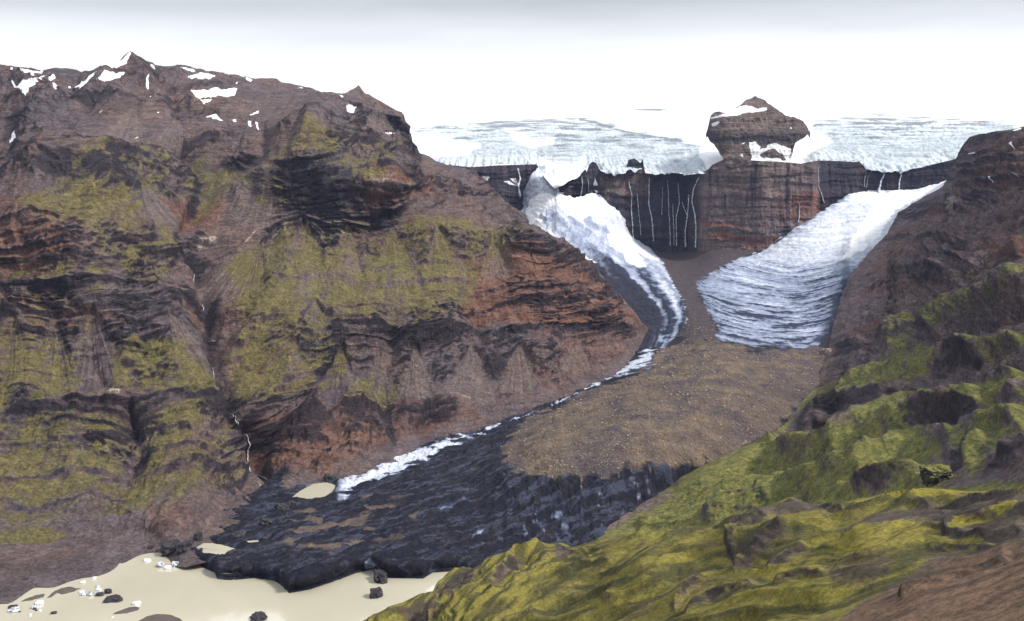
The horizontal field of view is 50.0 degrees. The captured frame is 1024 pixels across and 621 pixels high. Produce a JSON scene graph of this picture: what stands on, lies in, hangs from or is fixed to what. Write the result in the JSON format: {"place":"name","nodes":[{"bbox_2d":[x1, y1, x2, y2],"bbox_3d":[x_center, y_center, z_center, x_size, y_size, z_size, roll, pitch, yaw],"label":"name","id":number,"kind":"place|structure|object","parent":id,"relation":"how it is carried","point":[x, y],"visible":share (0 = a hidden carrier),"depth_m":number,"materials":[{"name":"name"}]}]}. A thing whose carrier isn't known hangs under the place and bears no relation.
{"place":"outdoors","nodes":[
{"label":"outdoors","id":0,"kind":"place"},
{"bbox_2d":[196,543,234,554],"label":"pond water","id":1,"kind":"structure","parent":0,"point":[216,549],"depth_m":1762.38,"materials":[{"name":"beige liquid"}]},
{"bbox_2d":[0,553,448,620],"bbox_3d":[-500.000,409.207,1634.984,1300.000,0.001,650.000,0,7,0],"label":"lagoon water","id":2,"kind":"structure","parent":0,"point":[197,592],"depth_m":1587.38,"materials":[{"name":"beige liquid"}]},
{"bbox_2d":[8,607,19,612],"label":"iceberg","id":3,"kind":"object","parent":2,"relation":"on","point":[13,609],"visible":1,"depth_m":1536.59,"materials":[{"name":"white ice"}]},
{"bbox_2d":[21,594,44,601],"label":"sandbank","id":4,"kind":"structure","parent":2,"relation":"in","point":[34,597],"depth_m":1583.80,"materials":[{"name":"brown sand"}]},
{"bbox_2d":[34,600,43,604],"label":"iceberg","id":5,"kind":"object","parent":2,"relation":"on","point":[39,602],"visible":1,"depth_m":1560.15,"materials":[{"name":"white ice"}]},
{"bbox_2d":[47,587,79,597],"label":"sandbank","id":6,"kind":"structure","parent":2,"relation":"in","point":[65,590],"depth_m":1610.11,"materials":[{"name":"brown sand"}]},
{"bbox_2d":[95,592,103,595],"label":"iceberg","id":7,"kind":"object","parent":2,"relation":"on","point":[99,594],"visible":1,"depth_m":1592.72,"materials":[{"name":"grey ice"}]},
{"bbox_2d":[104,588,111,593],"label":"iceberg","id":8,"kind":"object","parent":2,"relation":"on","point":[108,591],"visible":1,"depth_m":1601.12,"materials":[{"name":"grey ice"}]},
{"bbox_2d":[103,594,122,602],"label":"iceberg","id":9,"kind":"object","parent":2,"relation":"on","point":[115,598],"visible":1,"depth_m":1571.83,"materials":[{"name":"grey stone"}]},
{"bbox_2d":[113,606,138,613],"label":"sandbank","id":10,"kind":"structure","parent":2,"relation":"in","point":[129,609],"depth_m":1536.66,"materials":[{"name":"brown sand"}]},
{"bbox_2d":[132,601,140,605],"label":"iceberg","id":11,"kind":"object","parent":2,"relation":"on","point":[136,603],"visible":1,"depth_m":1559.26,"materials":[{"name":"white ice"}]},
{"bbox_2d":[139,614,181,620],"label":"sandbank","id":12,"kind":"structure","parent":2,"relation":"in","point":[160,617],"depth_m":1507.41,"materials":[{"name":"brown sand"}]},
{"bbox_2d":[157,561,164,567],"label":"iceberg","id":13,"kind":"object","parent":2,"relation":"on","point":[160,564],"visible":1,"depth_m":1709.60,"materials":[{"name":"white ice"}]},
{"bbox_2d":[164,565,171,569],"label":"iceberg","id":14,"kind":"object","parent":2,"relation":"on","point":[166,567],"visible":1,"depth_m":1702.98,"materials":[{"name":"white ice"}]},
{"bbox_2d":[159,539,179,555],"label":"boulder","id":15,"kind":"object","parent":2,"relation":"on","point":[168,547],"depth_m":1759.53,"materials":[{"name":"grey stone"}]},
{"bbox_2d":[172,561,178,566],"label":"iceberg","id":16,"kind":"object","parent":2,"relation":"on","point":[175,563],"visible":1,"depth_m":1713.78,"materials":[{"name":"white ice"}]},
{"bbox_2d":[249,611,267,620],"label":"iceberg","id":17,"kind":"object","parent":2,"relation":"on","point":[258,616],"visible":1,"depth_m":1504.83,"materials":[{"name":"grey stone"}]},
{"bbox_2d":[369,587,382,598],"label":"iceberg","id":18,"kind":"object","parent":2,"relation":"on","point":[377,592],"visible":1,"depth_m":1583.79,"materials":[{"name":"grey ice"}]},
{"bbox_2d":[373,568,387,583],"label":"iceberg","id":19,"kind":"object","parent":2,"relation":"on","point":[380,576],"visible":1,"depth_m":1643.44,"materials":[{"name":"grey stone"}]},
{"bbox_2d":[293,482,334,498],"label":"pond water","id":20,"kind":"structure","parent":0,"point":[320,490],"depth_m":2093.58,"materials":[{"name":"beige liquid"}]},
{"bbox_2d":[0,51,648,603],"bbox_3d":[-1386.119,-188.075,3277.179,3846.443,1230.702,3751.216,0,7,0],"label":"mountain","id":21,"kind":"structure","parent":0,"point":[366,289],"depth_m":2611.59,"materials":[{"name":"brown stone"}]},
{"bbox_2d":[9,131,15,142],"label":"snow patch","id":22,"kind":"object","parent":21,"relation":"on","point":[13,136],"visible":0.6,"depth_m":3123.38,"materials":[{"name":"white snow"}]},
{"bbox_2d":[11,76,42,95],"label":"snow patch","id":23,"kind":"object","parent":21,"relation":"on","point":[23,85],"visible":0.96,"depth_m":3387.84,"materials":[{"name":"white snow"}]},
{"bbox_2d":[20,68,42,75],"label":"snow patch","id":24,"kind":"object","parent":21,"relation":"on","point":[27,71],"visible":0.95,"depth_m":3555.89,"materials":[{"name":"white snow"}]},
{"bbox_2d":[75,71,96,88],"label":"snow patch","id":25,"kind":"object","parent":21,"relation":"on","point":[81,84],"visible":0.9,"depth_m":3401.09,"materials":[{"name":"white snow"}]},
{"bbox_2d":[98,70,124,81],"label":"snow patch","id":26,"kind":"object","parent":21,"relation":"on","point":[106,75],"visible":1,"depth_m":3420.07,"materials":[{"name":"white snow"}]},
{"bbox_2d":[100,52,130,67],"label":"snow patch","id":27,"kind":"object","parent":21,"relation":"on","point":[117,64],"visible":1,"depth_m":3465.70,"materials":[{"name":"white snow"}]},
{"bbox_2d":[146,75,148,88],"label":"snow patch","id":28,"kind":"object","parent":21,"relation":"on","point":[147,84],"visible":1,"depth_m":3441.26,"materials":[{"name":"white snow"}]},
{"bbox_2d":[188,72,214,79],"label":"snow patch","id":29,"kind":"object","parent":21,"relation":"on","point":[200,75],"visible":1,"depth_m":3640.50,"materials":[{"name":"white snow"}]},
{"bbox_2d":[190,87,236,98],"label":"snow patch","id":30,"kind":"object","parent":21,"relation":"on","point":[212,92],"visible":1,"depth_m":3541.05,"materials":[{"name":"white snow"}]},
{"bbox_2d":[207,114,222,120],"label":"snow patch","id":31,"kind":"object","parent":21,"relation":"on","point":[214,116],"visible":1,"depth_m":3339.40,"materials":[{"name":"white snow"}]},
{"bbox_2d":[346,104,355,112],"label":"snow patch","id":32,"kind":"object","parent":21,"relation":"on","point":[350,108],"visible":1,"depth_m":3557.05,"materials":[{"name":"white snow"}]},
{"bbox_2d":[191,165,791,592],"bbox_3d":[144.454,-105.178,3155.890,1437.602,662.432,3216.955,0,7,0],"label":"glacier","id":33,"kind":"object","parent":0,"point":[451,503],"visible":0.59,"depth_m":1924.64,"materials":[{"name":"black ice"}]},
{"bbox_2d":[175,540,187,554],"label":"ice block","id":34,"kind":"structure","parent":33,"relation":"on","point":[181,547],"depth_m":1743.07,"materials":[{"name":"grey stone"}]},
{"bbox_2d":[185,539,193,546],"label":"ice block","id":35,"kind":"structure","parent":33,"relation":"on","point":[190,542],"depth_m":1766.62,"materials":[{"name":"grey stone"}]},
{"bbox_2d":[193,531,202,540],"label":"ice block","id":36,"kind":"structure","parent":33,"relation":"on","point":[198,536],"depth_m":1785.85,"materials":[{"name":"grey stone"}]},
{"bbox_2d":[229,530,245,538],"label":"ice block","id":37,"kind":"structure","parent":33,"relation":"on","point":[237,534],"depth_m":1800.32,"materials":[{"name":"grey stone"}]},
{"bbox_2d":[260,517,274,525],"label":"ice block","id":38,"kind":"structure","parent":33,"relation":"on","point":[265,521],"depth_m":1858.83,"materials":[{"name":"grey stone"}]},
{"bbox_2d":[276,503,289,510],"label":"ice block","id":39,"kind":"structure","parent":33,"relation":"on","point":[282,507],"depth_m":1960.48,"materials":[{"name":"grey ice"}]},
{"bbox_2d":[288,500,297,506],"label":"ice block","id":40,"kind":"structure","parent":33,"relation":"on","point":[292,503],"depth_m":1982.74,"materials":[{"name":"grey ice"}]},
{"bbox_2d":[324,473,335,482],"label":"ice block","id":41,"kind":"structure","parent":33,"relation":"on","point":[328,478],"depth_m":2159.63,"materials":[{"name":"grey ice"}]},
{"bbox_2d":[0,0,1023,174],"label":"sky","id":42,"kind":"structure","parent":0,"point":[411,56],"materials":[{"name":"white"}]},
{"bbox_2d":[503,204,838,477],"bbox_3d":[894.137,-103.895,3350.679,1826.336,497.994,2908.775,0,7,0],"label":"moraine","id":43,"kind":"structure","parent":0,"point":[686,270],"depth_m":2402.92,"materials":[{"name":"rock"},{"name":"gravel"}]},
{"bbox_2d":[500,324,824,514],"bbox_3d":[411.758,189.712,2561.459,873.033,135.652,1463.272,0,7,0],"label":"rubble","id":44,"kind":"object","parent":43,"relation":"on","point":[687,428],"visible":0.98,"depth_m":2277.83,"materials":[{"name":"stone"}]},
{"bbox_2d":[363,488,1023,620],"bbox_3d":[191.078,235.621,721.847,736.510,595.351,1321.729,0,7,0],"label":"hillside","id":45,"kind":"structure","parent":0,"point":[926,554],"depth_m":507.10,"materials":[{"name":"green plant"}]},
{"bbox_2d":[449,156,954,253],"bbox_3d":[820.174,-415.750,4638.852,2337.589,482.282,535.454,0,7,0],"label":"cliff","id":46,"kind":"structure","parent":0,"point":[750,205],"depth_m":4617.52,"materials":[{"name":"brown stone"}]},
{"bbox_2d":[517,168,520,196],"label":"waterfall","id":47,"kind":"structure","parent":46,"relation":"on","point":[519,192],"depth_m":4692.82,"materials":[{"name":"liquid"}]},
{"bbox_2d":[629,184,633,237],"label":"waterfall","id":48,"kind":"structure","parent":46,"relation":"on","point":[631,211],"depth_m":4722.55,"materials":[{"name":"liquid"}]},
{"bbox_2d":[648,177,653,240],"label":"waterfall","id":49,"kind":"structure","parent":46,"relation":"on","point":[649,209],"depth_m":4736.18,"materials":[{"name":"liquid"}]},
{"bbox_2d":[667,180,670,244],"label":"waterfall","id":50,"kind":"structure","parent":46,"relation":"on","point":[668,210],"depth_m":4739.49,"materials":[{"name":"liquid"}]},
{"bbox_2d":[676,187,679,245],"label":"waterfall","id":51,"kind":"structure","parent":46,"relation":"on","point":[676,216],"depth_m":4734.25,"materials":[{"name":"liquid"}]},
{"bbox_2d":[685,197,688,246],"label":"waterfall","id":52,"kind":"structure","parent":46,"relation":"on","point":[686,222],"depth_m":4733.23,"materials":[{"name":"liquid"}]},
{"bbox_2d":[691,177,698,246],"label":"waterfall","id":53,"kind":"structure","parent":46,"relation":"on","point":[694,212],"depth_m":4641.52,"materials":[{"name":"liquid"}]},
{"bbox_2d":[404,81,1023,188],"bbox_3d":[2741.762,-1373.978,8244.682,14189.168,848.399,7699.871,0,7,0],"label":"ice cap","id":54,"kind":"object","parent":46,"relation":"on","point":[891,128],"visible":0.67,"depth_m":6016.49,"materials":[{"name":"white ice"}]},
{"bbox_2d":[878,174,884,192],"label":"waterfall","id":55,"kind":"structure","parent":46,"relation":"on","point":[879,188],"depth_m":4620.62,"materials":[{"name":"liquid"}]},
{"bbox_2d":[706,96,810,166],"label":"rocky peak","id":56,"kind":"structure","parent":0,"point":[754,128],"depth_m":4540.52,"materials":[{"name":"brown stone"}]},
{"bbox_2d":[598,126,1023,538],"bbox_3d":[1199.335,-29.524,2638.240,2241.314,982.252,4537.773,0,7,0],"label":"mountain","id":57,"kind":"structure","parent":0,"point":[923,363],"depth_m":1974.49,"materials":[{"name":"green plant"}]},
{"bbox_2d":[919,464,952,486],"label":"rock outcrop","id":58,"kind":"object","parent":57,"relation":"on","point":[932,475],"visible":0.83,"depth_m":1213.91,"materials":[{"name":"green stone"}]},
{"bbox_2d":[697,181,945,347],"bbox_3d":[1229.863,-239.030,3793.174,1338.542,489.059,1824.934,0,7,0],"label":"glacier","id":59,"kind":"object","parent":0,"point":[785,290],"visible":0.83,"depth_m":3898.17,"materials":[{"name":"white ice"}]}
]}

